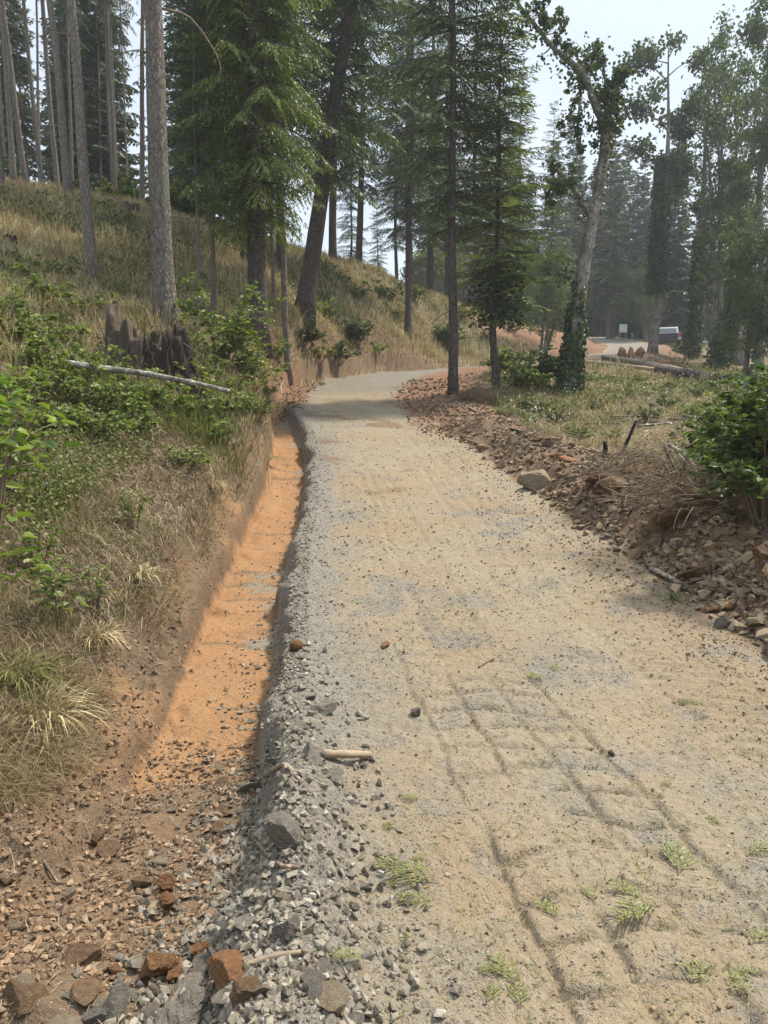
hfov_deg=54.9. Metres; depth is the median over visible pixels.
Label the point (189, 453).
shrub
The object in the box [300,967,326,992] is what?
rock
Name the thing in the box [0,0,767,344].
sky
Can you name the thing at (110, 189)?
shrub
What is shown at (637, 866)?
fir sprig
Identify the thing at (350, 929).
stick
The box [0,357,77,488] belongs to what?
shrub
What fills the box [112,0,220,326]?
fir tree
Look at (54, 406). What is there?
shrub
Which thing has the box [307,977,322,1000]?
rock
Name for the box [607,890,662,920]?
fir sprig
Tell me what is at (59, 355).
shrub
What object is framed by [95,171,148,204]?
shrub
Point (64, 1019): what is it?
rock
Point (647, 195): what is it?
conifer
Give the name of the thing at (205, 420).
green grass
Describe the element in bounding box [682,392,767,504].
shrub
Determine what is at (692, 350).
shrub
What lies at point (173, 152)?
conifer
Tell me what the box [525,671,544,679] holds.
fir sprig
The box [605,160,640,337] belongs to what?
conifer
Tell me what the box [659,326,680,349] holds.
pickup
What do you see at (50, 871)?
stick
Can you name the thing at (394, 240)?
fir tree
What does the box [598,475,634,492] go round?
rock
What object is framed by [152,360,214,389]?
shrub
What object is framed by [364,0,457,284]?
fir tree
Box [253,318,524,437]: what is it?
clods
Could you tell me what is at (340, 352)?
shrub
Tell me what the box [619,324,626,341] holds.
notice board
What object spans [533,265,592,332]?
bushy tree
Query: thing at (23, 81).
conifer
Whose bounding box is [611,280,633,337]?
round tree
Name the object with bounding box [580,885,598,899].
fir sprig
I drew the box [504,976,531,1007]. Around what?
fir sprig
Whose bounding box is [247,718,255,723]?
rock
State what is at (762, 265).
willow tree
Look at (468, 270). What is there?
bushy tree
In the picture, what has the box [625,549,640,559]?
rock
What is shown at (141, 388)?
shrub
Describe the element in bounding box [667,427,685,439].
shrub
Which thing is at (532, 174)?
conifer
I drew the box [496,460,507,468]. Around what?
rock
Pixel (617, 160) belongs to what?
conifer
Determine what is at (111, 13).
fir tree
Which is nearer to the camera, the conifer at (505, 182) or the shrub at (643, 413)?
the shrub at (643, 413)
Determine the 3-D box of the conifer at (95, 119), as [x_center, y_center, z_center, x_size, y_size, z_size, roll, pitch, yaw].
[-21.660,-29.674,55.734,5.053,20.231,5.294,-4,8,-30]
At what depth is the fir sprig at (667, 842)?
2.65 m
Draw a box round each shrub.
[0,246,23,259]
[0,256,33,276]
[0,261,66,295]
[0,286,29,317]
[0,300,47,345]
[0,329,70,366]
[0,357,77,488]
[0,363,61,504]
[0,366,55,407]
[0,409,82,581]
[1,149,25,180]
[1,393,87,440]
[3,358,85,396]
[11,309,92,346]
[24,252,58,271]
[26,334,108,372]
[27,280,76,306]
[28,402,99,433]
[41,255,84,276]
[41,360,123,408]
[52,344,137,376]
[55,291,99,313]
[59,329,104,352]
[68,406,137,442]
[72,179,102,192]
[73,291,128,311]
[86,383,150,414]
[88,275,120,290]
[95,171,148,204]
[98,177,130,198]
[110,280,143,295]
[111,398,176,433]
[113,368,178,408]
[136,178,202,210]
[143,361,184,374]
[148,383,193,411]
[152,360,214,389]
[163,444,214,472]
[168,271,292,375]
[168,388,228,417]
[170,187,204,217]
[181,300,211,315]
[189,415,236,441]
[191,381,256,418]
[192,349,242,385]
[202,312,229,328]
[209,369,258,393]
[222,392,263,416]
[227,297,240,310]
[230,323,295,393]
[248,395,280,421]
[262,378,280,400]
[272,333,292,367]
[296,315,327,346]
[311,339,337,362]
[317,297,344,319]
[332,338,361,365]
[337,314,373,345]
[345,281,373,299]
[370,340,390,355]
[374,279,404,302]
[389,304,404,319]
[403,283,428,301]
[430,322,469,347]
[447,302,472,319]
[476,328,488,339]
[477,344,516,373]
[500,348,553,390]
[505,322,522,332]
[509,345,562,386]
[515,394,536,408]
[535,397,554,408]
[545,407,572,422]
[564,426,593,440]
[584,373,595,382]
[586,400,604,407]
[599,428,624,441]
[621,388,636,395]
[625,403,662,422]
[634,373,649,380]
[654,392,682,408]
[660,380,679,388]
[667,340,687,353]
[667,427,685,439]
[672,374,767,474]
[674,338,706,355]
[674,359,767,525]
[679,402,698,415]
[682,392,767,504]
[688,384,709,396]
[720,373,738,379]
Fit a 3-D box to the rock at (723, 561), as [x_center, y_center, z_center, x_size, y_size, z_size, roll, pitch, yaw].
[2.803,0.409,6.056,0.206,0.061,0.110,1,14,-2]
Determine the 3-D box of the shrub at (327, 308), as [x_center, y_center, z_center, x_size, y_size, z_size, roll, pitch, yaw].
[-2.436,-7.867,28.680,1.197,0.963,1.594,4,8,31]
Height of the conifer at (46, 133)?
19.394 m
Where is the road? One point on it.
(444, 741)
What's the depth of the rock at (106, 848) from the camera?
2.97 m
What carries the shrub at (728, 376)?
on the ground at (316, 371)
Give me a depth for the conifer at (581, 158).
86.70 m
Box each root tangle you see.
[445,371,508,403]
[563,432,706,488]
[595,435,767,529]
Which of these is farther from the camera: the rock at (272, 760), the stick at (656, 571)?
the stick at (656, 571)
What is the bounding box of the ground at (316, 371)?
[0,199,767,859]
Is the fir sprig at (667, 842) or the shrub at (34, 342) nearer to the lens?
the fir sprig at (667, 842)
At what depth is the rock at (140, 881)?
2.76 m
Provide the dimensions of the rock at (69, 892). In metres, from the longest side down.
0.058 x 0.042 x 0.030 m
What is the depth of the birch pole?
8.58 m
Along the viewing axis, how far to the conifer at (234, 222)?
60.03 m
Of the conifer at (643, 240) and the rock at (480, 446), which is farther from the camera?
the conifer at (643, 240)
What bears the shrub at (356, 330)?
on the ground at (316, 371)
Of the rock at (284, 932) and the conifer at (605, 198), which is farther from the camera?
the conifer at (605, 198)
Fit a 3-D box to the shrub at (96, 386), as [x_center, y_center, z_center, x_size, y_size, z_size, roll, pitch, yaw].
[-3.385,-1.395,8.270,0.856,0.611,0.916,-4,8,-29]
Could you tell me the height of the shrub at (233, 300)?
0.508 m
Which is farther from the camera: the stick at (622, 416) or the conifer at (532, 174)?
the conifer at (532, 174)
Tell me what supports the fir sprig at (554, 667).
on the road
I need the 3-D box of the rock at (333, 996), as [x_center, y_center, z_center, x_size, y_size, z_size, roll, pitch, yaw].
[-0.139,1.225,1.861,0.100,0.042,0.098,0,7,-3]
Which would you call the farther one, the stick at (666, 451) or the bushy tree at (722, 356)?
the bushy tree at (722, 356)
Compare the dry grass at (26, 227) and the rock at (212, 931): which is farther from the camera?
the dry grass at (26, 227)
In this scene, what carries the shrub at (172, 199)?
on the ground at (316, 371)
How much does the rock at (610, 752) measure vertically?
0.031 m
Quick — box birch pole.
[62,360,229,392]
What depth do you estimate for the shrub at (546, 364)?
20.00 m
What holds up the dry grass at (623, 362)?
on the ground at (316, 371)
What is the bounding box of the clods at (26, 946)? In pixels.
[0,426,301,1023]
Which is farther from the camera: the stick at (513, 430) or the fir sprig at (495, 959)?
the stick at (513, 430)
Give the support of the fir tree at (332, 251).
on the ground at (316, 371)
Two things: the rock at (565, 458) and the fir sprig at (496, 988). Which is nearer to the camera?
the fir sprig at (496, 988)
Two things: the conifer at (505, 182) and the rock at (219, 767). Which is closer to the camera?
the rock at (219, 767)
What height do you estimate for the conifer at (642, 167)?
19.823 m
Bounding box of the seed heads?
[500,371,739,430]
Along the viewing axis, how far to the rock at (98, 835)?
3.04 m
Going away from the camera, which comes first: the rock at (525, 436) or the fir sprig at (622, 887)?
the fir sprig at (622, 887)
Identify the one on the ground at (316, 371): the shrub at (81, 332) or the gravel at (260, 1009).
the shrub at (81, 332)
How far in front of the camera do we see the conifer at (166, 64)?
57.42 m
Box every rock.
[0,876,15,885]
[3,978,48,1018]
[8,921,21,929]
[16,973,35,984]
[45,1014,83,1023]
[61,887,76,901]
[61,943,102,966]
[67,897,72,903]
[70,976,102,1005]
[81,1000,106,1023]
[91,995,107,1006]
[92,829,104,844]
[97,839,120,858]
[102,979,129,1019]
[109,964,125,974]
[128,987,137,999]
[130,876,152,887]
[139,952,179,983]
[143,1001,158,1022]
[146,983,157,996]
[148,856,168,864]
[154,984,210,1023]
[157,874,174,891]
[158,891,175,910]
[163,963,183,982]
[168,805,176,811]
[174,981,190,994]
[182,971,204,985]
[191,940,209,955]
[193,954,210,972]
[198,934,208,941]
[206,949,244,990]
[209,820,224,832]
[209,928,215,936]
[211,988,231,1006]
[213,776,228,789]
[214,764,223,770]
[214,804,228,815]
[220,825,233,834]
[231,975,261,1004]
[234,914,254,930]
[239,782,259,791]
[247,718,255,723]
[253,984,276,996]
[262,811,303,851]
[265,798,275,814]
[267,757,276,764]
[271,914,300,944]
[276,888,290,902]
[278,758,288,764]
[289,640,302,650]
[295,719,309,728]
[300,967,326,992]
[302,741,322,765]
[305,695,315,699]
[307,810,315,814]
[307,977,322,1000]
[310,705,315,710]
[314,957,333,972]
[316,700,336,714]
[317,980,348,1012]
[327,767,343,781]
[342,822,347,828]
[348,1010,356,1023]
[350,901,359,909]
[358,880,371,892]
[371,795,380,799]
[381,640,389,648]
[403,895,412,906]
[410,707,420,715]
[477,444,485,449]
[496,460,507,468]
[506,469,518,473]
[521,431,533,437]
[521,469,549,489]
[542,439,555,446]
[553,453,562,459]
[558,456,574,461]
[585,476,597,482]
[590,494,604,506]
[594,490,608,496]
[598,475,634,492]
[608,749,614,755]
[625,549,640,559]
[676,572,685,579]
[682,566,707,577]
[697,560,711,574]
[697,606,718,612]
[708,544,721,551]
[714,557,733,565]
[714,616,728,628]
[724,604,734,611]
[738,530,757,539]
[745,616,765,625]
[751,545,767,561]
[765,641,767,655]
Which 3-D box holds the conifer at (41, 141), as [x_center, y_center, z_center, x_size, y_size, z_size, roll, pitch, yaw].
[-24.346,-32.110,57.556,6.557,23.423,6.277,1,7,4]
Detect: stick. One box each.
[42,860,59,884]
[195,844,216,870]
[243,949,300,970]
[254,839,299,868]
[269,762,301,781]
[321,749,370,758]
[347,925,353,933]
[455,401,480,413]
[463,438,486,445]
[478,658,494,667]
[510,428,527,433]
[557,447,593,450]
[601,441,607,456]
[610,415,633,416]
[620,420,637,455]
[637,422,674,426]
[648,566,681,583]
[663,442,674,478]
[667,443,701,478]
[674,451,690,469]
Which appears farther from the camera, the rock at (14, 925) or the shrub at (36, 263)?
the shrub at (36, 263)
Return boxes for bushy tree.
[398,250,444,297]
[401,233,472,301]
[437,252,473,306]
[464,240,536,314]
[468,240,542,320]
[525,304,546,324]
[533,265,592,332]
[584,264,629,336]
[613,322,633,337]
[617,312,641,338]
[681,279,724,341]
[703,281,754,369]
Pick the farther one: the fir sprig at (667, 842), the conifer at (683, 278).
the conifer at (683, 278)
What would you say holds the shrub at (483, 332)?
on the ground at (316, 371)
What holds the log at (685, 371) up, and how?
on the ground at (316, 371)
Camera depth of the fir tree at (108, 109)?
33.74 m
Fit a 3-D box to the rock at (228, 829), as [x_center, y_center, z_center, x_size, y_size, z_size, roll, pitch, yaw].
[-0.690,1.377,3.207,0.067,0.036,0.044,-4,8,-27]
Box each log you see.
[586,360,654,371]
[601,355,687,368]
[639,362,709,380]
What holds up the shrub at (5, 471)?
on the ground at (316, 371)
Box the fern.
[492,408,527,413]
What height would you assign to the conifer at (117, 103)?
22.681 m
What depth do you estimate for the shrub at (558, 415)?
16.40 m
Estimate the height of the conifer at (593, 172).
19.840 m
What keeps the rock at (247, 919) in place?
on the gravel at (260, 1009)
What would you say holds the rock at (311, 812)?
on the road
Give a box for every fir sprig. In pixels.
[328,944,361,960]
[373,855,440,884]
[380,821,396,828]
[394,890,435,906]
[401,793,416,799]
[413,852,426,860]
[473,959,502,972]
[478,982,500,1001]
[488,951,521,985]
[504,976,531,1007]
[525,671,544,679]
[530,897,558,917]
[550,663,559,670]
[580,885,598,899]
[604,877,639,896]
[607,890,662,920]
[623,861,649,887]
[659,836,697,872]
[677,958,708,981]
[679,699,708,705]
[706,814,719,822]
[723,969,752,995]
[729,963,761,977]
[744,927,767,942]
[745,838,767,855]
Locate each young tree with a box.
[519,225,586,356]
[600,257,639,337]
[624,254,671,341]
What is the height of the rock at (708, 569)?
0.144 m
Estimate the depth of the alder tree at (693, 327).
44.44 m
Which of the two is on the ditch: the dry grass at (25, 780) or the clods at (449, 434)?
the dry grass at (25, 780)
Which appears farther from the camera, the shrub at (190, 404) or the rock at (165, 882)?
the shrub at (190, 404)
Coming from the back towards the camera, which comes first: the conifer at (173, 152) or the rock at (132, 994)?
the conifer at (173, 152)
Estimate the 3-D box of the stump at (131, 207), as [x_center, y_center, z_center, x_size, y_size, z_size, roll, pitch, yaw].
[-8.800,-10.579,25.932,0.920,0.593,0.855,0,7,0]
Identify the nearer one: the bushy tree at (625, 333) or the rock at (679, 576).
the rock at (679, 576)
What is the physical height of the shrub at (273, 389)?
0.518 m
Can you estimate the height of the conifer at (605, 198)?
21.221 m
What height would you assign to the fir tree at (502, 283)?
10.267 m
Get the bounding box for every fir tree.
[0,0,15,168]
[0,0,16,183]
[0,0,27,181]
[0,115,9,184]
[5,0,32,180]
[5,0,53,184]
[25,0,49,183]
[27,0,126,284]
[29,0,59,187]
[44,0,73,196]
[53,0,89,74]
[66,0,73,186]
[82,0,115,192]
[96,0,121,189]
[100,0,119,185]
[102,0,117,194]
[102,0,136,176]
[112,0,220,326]
[127,0,144,200]
[129,0,275,230]
[166,0,307,264]
[166,6,235,321]
[168,0,245,313]
[168,0,337,358]
[229,0,328,384]
[231,0,429,328]
[233,1,355,267]
[237,2,299,314]
[285,0,394,262]
[326,0,401,262]
[336,104,371,262]
[351,0,462,339]
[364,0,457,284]
[366,30,417,277]
[367,188,388,270]
[369,0,536,394]
[381,0,480,290]
[416,0,488,299]
[437,0,517,310]
[438,0,572,388]
[465,15,524,307]
[499,58,541,317]
[529,100,579,326]
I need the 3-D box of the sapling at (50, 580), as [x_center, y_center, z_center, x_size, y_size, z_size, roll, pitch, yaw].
[-1.832,0.470,4.166,0.328,0.500,0.358,-4,8,-28]
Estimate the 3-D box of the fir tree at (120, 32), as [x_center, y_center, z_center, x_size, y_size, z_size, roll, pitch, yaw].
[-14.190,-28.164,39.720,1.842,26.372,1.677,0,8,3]
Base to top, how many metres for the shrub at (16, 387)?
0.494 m
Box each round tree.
[543,234,577,329]
[587,262,613,336]
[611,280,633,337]
[684,256,716,342]
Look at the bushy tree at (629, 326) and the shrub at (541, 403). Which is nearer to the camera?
the shrub at (541, 403)
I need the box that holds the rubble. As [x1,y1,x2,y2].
[417,399,767,655]
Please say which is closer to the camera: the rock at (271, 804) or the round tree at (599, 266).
the rock at (271, 804)
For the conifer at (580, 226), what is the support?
on the ground at (316, 371)
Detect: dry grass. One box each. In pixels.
[0,174,514,483]
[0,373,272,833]
[6,180,767,376]
[217,292,538,422]
[478,358,756,489]
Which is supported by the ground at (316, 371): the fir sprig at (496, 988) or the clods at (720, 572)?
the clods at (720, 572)
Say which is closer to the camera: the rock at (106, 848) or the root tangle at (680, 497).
the rock at (106, 848)
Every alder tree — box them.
[618,24,710,353]
[669,31,749,358]
[675,4,764,359]
[702,40,767,365]
[718,0,767,370]
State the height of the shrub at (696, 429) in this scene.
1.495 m
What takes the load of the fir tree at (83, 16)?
on the ground at (316, 371)
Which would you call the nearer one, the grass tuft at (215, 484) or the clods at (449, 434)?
the grass tuft at (215, 484)
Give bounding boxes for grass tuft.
[0,645,88,714]
[2,674,114,763]
[75,618,141,651]
[124,556,173,585]
[204,473,231,491]
[650,590,689,605]
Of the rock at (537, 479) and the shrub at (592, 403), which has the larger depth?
the shrub at (592, 403)
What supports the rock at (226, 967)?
on the ditch
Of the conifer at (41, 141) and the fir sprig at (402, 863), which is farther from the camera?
the conifer at (41, 141)
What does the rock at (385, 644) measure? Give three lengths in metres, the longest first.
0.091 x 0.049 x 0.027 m
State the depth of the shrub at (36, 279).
12.36 m
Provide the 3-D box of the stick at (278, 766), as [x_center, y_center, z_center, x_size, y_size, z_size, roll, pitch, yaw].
[-0.408,1.087,3.038,0.031,0.206,0.521,-3,7,-20]
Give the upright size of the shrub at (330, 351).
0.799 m
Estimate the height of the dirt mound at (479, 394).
1.041 m
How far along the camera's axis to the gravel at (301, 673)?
5.44 m
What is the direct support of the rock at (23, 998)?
on the ditch
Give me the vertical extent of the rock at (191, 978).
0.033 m
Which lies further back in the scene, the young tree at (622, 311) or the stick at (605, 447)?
the young tree at (622, 311)
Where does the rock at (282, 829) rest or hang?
on the gravel at (260, 1009)
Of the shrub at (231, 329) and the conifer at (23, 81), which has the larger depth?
the conifer at (23, 81)
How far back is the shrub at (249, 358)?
12.78 m
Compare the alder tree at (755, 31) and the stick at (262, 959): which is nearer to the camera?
the stick at (262, 959)
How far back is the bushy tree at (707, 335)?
77.73 m
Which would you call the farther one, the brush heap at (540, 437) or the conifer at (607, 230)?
the conifer at (607, 230)
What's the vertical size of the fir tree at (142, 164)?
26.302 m
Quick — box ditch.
[0,348,312,1023]
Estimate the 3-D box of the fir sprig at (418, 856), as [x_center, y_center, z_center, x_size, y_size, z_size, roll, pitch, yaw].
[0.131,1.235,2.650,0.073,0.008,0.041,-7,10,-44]
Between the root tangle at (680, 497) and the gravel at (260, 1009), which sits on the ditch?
the gravel at (260, 1009)
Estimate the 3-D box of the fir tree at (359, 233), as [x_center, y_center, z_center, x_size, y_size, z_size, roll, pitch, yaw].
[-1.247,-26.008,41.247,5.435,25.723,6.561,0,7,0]
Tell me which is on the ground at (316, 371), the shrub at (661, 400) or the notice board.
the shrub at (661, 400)
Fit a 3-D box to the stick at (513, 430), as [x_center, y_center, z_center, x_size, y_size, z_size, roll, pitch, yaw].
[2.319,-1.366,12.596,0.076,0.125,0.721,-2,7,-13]
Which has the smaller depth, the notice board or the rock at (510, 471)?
the rock at (510, 471)
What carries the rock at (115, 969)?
on the ditch
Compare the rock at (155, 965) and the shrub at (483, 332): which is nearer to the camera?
the rock at (155, 965)
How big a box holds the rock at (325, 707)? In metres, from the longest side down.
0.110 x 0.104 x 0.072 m
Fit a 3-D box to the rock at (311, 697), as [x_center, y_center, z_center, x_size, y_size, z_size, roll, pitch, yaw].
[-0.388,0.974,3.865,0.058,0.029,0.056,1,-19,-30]
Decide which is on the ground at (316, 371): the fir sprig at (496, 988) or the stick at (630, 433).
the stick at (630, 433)
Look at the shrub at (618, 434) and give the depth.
13.77 m
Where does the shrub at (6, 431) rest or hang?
on the ground at (316, 371)
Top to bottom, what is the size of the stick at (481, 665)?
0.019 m
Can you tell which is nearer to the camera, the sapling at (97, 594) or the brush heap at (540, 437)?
the sapling at (97, 594)
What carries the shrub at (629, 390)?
on the ground at (316, 371)
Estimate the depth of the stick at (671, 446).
8.46 m
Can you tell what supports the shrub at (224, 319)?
on the ground at (316, 371)
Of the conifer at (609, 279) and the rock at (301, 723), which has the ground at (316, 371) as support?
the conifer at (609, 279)
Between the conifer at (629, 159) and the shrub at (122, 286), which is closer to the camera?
the shrub at (122, 286)
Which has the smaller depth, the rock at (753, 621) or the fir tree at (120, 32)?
the rock at (753, 621)
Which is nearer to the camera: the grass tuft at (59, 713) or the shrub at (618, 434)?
the grass tuft at (59, 713)
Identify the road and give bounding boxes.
[242,337,767,1023]
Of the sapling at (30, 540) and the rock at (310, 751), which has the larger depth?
the sapling at (30, 540)
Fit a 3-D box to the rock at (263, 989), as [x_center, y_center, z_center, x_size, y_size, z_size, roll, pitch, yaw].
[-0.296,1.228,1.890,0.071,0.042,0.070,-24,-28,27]
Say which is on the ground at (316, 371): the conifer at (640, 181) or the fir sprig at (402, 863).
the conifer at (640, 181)
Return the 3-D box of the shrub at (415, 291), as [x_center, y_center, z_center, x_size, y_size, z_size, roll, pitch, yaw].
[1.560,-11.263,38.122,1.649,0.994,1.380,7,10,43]
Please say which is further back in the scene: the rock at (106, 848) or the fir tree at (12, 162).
the fir tree at (12, 162)
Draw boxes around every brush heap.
[503,425,574,442]
[628,339,698,367]
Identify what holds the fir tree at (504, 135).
on the ground at (316, 371)
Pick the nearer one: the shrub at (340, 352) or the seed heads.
the seed heads
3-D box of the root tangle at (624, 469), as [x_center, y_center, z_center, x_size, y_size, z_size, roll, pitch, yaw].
[2.996,-0.595,8.697,1.771,0.706,1.654,0,7,0]
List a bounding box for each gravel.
[62,591,461,1023]
[207,409,321,733]
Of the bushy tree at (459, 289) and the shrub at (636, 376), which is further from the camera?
the bushy tree at (459, 289)
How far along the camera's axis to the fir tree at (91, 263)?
17.97 m
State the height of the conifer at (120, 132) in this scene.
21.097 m
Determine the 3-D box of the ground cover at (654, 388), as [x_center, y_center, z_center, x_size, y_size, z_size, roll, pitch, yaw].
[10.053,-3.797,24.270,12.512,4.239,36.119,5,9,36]
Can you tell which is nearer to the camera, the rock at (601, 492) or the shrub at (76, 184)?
the rock at (601, 492)
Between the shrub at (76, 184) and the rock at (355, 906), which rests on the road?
the rock at (355, 906)
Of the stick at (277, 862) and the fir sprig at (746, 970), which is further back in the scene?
the stick at (277, 862)
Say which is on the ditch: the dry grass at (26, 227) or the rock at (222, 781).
the rock at (222, 781)
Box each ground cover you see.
[0,183,361,526]
[482,358,767,475]
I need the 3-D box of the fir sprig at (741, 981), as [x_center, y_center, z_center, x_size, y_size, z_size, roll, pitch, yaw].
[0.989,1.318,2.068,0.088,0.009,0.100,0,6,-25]
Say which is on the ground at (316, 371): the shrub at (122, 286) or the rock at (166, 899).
the shrub at (122, 286)
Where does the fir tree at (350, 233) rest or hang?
on the ground at (316, 371)
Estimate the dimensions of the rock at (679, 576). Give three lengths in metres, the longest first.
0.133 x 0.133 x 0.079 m
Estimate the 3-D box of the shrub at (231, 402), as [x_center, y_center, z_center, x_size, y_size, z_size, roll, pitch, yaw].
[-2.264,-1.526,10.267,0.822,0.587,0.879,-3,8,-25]
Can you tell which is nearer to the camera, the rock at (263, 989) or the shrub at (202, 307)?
the rock at (263, 989)
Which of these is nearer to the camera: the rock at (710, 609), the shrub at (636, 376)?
the rock at (710, 609)
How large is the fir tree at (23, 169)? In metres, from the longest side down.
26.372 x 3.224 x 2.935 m
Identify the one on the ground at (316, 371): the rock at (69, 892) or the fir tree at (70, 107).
the fir tree at (70, 107)
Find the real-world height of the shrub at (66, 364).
0.485 m
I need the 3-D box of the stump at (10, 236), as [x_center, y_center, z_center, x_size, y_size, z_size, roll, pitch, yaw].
[-9.350,-6.706,18.508,0.489,0.529,0.552,-7,10,-44]
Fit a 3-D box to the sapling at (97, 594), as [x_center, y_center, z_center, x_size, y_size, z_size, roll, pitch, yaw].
[-1.769,0.467,4.515,0.214,0.300,0.197,2,7,13]
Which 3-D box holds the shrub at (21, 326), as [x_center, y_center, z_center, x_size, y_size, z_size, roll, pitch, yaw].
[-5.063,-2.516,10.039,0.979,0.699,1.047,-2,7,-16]
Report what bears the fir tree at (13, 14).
on the ground at (316, 371)
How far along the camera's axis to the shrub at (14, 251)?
16.28 m
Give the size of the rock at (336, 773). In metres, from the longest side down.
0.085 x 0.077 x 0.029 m
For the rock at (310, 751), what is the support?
on the gravel at (260, 1009)
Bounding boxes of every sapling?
[5,519,64,574]
[26,552,89,631]
[75,564,116,608]
[112,486,151,530]
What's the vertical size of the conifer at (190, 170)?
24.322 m
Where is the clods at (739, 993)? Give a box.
[263,419,767,1023]
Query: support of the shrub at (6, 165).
on the ground at (316, 371)
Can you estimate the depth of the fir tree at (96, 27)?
41.37 m
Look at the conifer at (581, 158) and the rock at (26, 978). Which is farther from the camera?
the conifer at (581, 158)
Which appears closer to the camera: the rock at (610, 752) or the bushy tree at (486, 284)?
the rock at (610, 752)
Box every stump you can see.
[3,233,17,248]
[72,296,218,397]
[124,201,141,217]
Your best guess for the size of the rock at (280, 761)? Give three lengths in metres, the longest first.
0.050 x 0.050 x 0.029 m
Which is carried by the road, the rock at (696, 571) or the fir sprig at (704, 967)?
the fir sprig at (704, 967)
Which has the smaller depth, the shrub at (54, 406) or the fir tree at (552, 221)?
the shrub at (54, 406)
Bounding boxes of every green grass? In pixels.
[0,179,505,514]
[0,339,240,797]
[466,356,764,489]
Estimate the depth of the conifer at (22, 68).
42.70 m
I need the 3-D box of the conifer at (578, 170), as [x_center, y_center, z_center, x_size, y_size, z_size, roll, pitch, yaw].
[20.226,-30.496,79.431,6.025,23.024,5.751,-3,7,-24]
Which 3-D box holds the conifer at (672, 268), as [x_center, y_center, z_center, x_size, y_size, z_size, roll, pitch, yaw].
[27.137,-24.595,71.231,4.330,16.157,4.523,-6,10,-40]
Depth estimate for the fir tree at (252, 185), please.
18.02 m
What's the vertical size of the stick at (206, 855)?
0.029 m
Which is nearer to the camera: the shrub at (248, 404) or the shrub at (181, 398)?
the shrub at (181, 398)
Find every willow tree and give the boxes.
[700,198,767,375]
[721,179,767,352]
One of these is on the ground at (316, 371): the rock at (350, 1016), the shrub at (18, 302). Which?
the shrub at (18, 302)
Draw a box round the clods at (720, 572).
[434,404,767,630]
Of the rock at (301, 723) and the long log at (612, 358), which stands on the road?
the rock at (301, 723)
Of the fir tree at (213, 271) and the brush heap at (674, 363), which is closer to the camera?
the fir tree at (213, 271)
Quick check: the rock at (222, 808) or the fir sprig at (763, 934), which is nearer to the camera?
the fir sprig at (763, 934)
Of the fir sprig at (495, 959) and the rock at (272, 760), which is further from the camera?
the rock at (272, 760)
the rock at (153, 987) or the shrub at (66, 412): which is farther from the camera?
the shrub at (66, 412)
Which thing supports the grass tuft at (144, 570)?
on the ground at (316, 371)
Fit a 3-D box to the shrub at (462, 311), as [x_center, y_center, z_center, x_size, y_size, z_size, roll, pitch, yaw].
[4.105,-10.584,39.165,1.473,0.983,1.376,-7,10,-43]
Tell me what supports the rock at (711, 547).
on the rubble
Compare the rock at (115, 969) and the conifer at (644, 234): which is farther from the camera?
the conifer at (644, 234)
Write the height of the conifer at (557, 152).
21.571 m
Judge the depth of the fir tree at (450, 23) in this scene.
18.13 m
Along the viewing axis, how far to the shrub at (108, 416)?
7.59 m
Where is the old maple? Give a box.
[507,0,643,394]
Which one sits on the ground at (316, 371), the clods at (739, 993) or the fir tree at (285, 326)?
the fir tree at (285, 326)
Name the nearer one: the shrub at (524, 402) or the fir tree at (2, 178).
the shrub at (524, 402)
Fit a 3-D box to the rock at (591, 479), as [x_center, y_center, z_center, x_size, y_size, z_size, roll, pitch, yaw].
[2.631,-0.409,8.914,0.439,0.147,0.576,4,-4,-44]
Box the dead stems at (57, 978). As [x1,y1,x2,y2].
[0,523,284,1023]
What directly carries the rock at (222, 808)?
on the ditch
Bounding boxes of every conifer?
[0,0,47,160]
[0,0,53,180]
[26,0,106,182]
[30,0,124,186]
[30,7,76,182]
[42,10,93,179]
[59,0,148,194]
[79,10,131,187]
[92,0,146,184]
[145,0,189,193]
[165,3,230,222]
[167,0,237,224]
[222,18,289,236]
[417,137,444,284]
[458,179,479,297]
[465,171,489,307]
[486,141,523,245]
[500,137,526,243]
[521,171,542,291]
[535,137,571,264]
[548,121,592,300]
[562,151,587,319]
[565,161,598,314]
[580,176,603,336]
[583,163,604,334]
[587,126,635,338]
[590,194,625,336]
[592,153,627,333]
[592,165,610,256]
[595,185,621,291]
[600,164,623,239]
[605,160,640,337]
[606,140,641,337]
[620,175,648,338]
[625,170,641,338]
[626,154,652,338]
[628,177,672,339]
[629,204,652,338]
[630,181,651,338]
[645,207,683,330]
[647,142,694,333]
[648,117,704,335]
[682,145,717,341]
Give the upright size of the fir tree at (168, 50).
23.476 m

